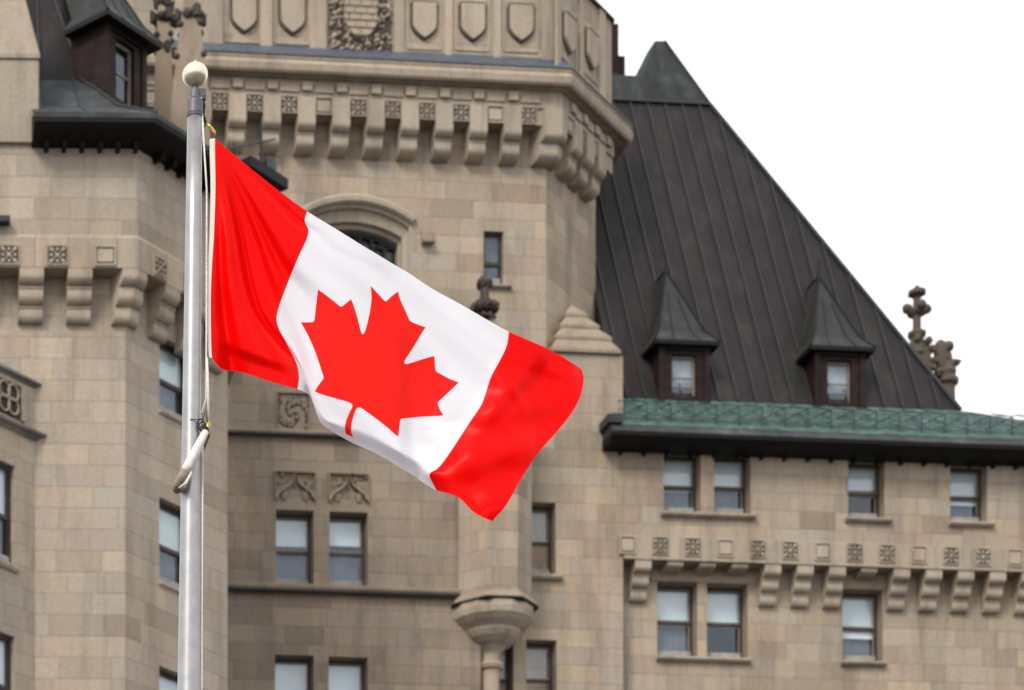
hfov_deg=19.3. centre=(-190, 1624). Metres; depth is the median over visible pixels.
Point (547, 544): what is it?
window
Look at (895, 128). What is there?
sky
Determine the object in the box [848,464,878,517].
window
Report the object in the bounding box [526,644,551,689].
window
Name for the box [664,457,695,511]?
window
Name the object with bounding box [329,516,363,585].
window
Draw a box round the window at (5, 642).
[0,634,10,689]
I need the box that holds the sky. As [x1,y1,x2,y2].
[597,0,1023,419]
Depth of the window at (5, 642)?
79.36 m
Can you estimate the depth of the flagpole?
24.93 m
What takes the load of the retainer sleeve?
attached to the flagpole
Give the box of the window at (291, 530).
[276,514,309,583]
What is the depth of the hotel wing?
96.36 m
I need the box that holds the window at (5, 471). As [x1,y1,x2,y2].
[0,463,10,561]
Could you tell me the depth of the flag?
25.04 m
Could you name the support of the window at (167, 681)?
in the octagonal tower at (93, 156)
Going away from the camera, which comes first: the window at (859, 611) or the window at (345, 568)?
the window at (345, 568)
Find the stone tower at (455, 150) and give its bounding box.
[127,0,633,689]
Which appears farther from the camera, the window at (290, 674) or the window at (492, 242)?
the window at (492, 242)
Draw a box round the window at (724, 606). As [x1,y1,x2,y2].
[707,588,741,657]
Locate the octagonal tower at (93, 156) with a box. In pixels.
[0,0,287,689]
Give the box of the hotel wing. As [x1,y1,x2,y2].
[595,40,1023,689]
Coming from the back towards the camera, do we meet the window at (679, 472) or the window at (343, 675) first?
the window at (679, 472)
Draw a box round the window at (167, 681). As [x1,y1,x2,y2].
[159,670,177,689]
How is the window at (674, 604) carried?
in the hotel wing
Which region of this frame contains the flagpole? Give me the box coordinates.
[177,60,207,689]
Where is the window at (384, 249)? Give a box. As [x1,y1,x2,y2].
[343,232,395,264]
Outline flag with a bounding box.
[207,138,583,520]
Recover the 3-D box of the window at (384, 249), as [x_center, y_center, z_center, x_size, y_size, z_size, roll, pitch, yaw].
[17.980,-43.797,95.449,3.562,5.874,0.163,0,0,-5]
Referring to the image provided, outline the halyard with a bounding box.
[190,97,215,689]
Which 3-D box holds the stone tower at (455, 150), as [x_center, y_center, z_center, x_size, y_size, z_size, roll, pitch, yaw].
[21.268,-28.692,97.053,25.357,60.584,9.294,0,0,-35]
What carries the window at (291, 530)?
in the stone range
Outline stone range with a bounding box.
[228,273,622,689]
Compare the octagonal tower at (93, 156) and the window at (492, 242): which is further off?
the window at (492, 242)
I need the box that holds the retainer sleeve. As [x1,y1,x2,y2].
[172,429,210,493]
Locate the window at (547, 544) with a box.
[532,507,550,572]
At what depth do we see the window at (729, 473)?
95.89 m
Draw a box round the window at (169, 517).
[159,502,180,587]
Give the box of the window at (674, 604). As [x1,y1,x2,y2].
[657,586,691,655]
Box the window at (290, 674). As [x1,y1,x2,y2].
[275,659,309,689]
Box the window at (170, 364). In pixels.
[159,344,182,418]
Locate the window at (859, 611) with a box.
[842,594,876,660]
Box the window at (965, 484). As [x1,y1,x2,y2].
[950,469,980,520]
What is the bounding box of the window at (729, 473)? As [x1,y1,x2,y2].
[714,458,744,513]
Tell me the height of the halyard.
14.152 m
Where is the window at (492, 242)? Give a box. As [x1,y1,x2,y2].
[484,234,501,283]
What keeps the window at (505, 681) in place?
in the stone range
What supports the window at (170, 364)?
in the octagonal tower at (93, 156)
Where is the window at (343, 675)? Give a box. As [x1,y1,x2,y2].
[329,661,363,689]
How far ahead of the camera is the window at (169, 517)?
82.10 m
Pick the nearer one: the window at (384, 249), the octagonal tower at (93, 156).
the octagonal tower at (93, 156)
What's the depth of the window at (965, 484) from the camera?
96.59 m
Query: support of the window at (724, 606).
in the hotel wing
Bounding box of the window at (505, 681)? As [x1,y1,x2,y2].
[499,648,508,689]
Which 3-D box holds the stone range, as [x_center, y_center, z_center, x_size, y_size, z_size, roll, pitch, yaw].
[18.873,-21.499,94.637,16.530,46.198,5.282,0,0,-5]

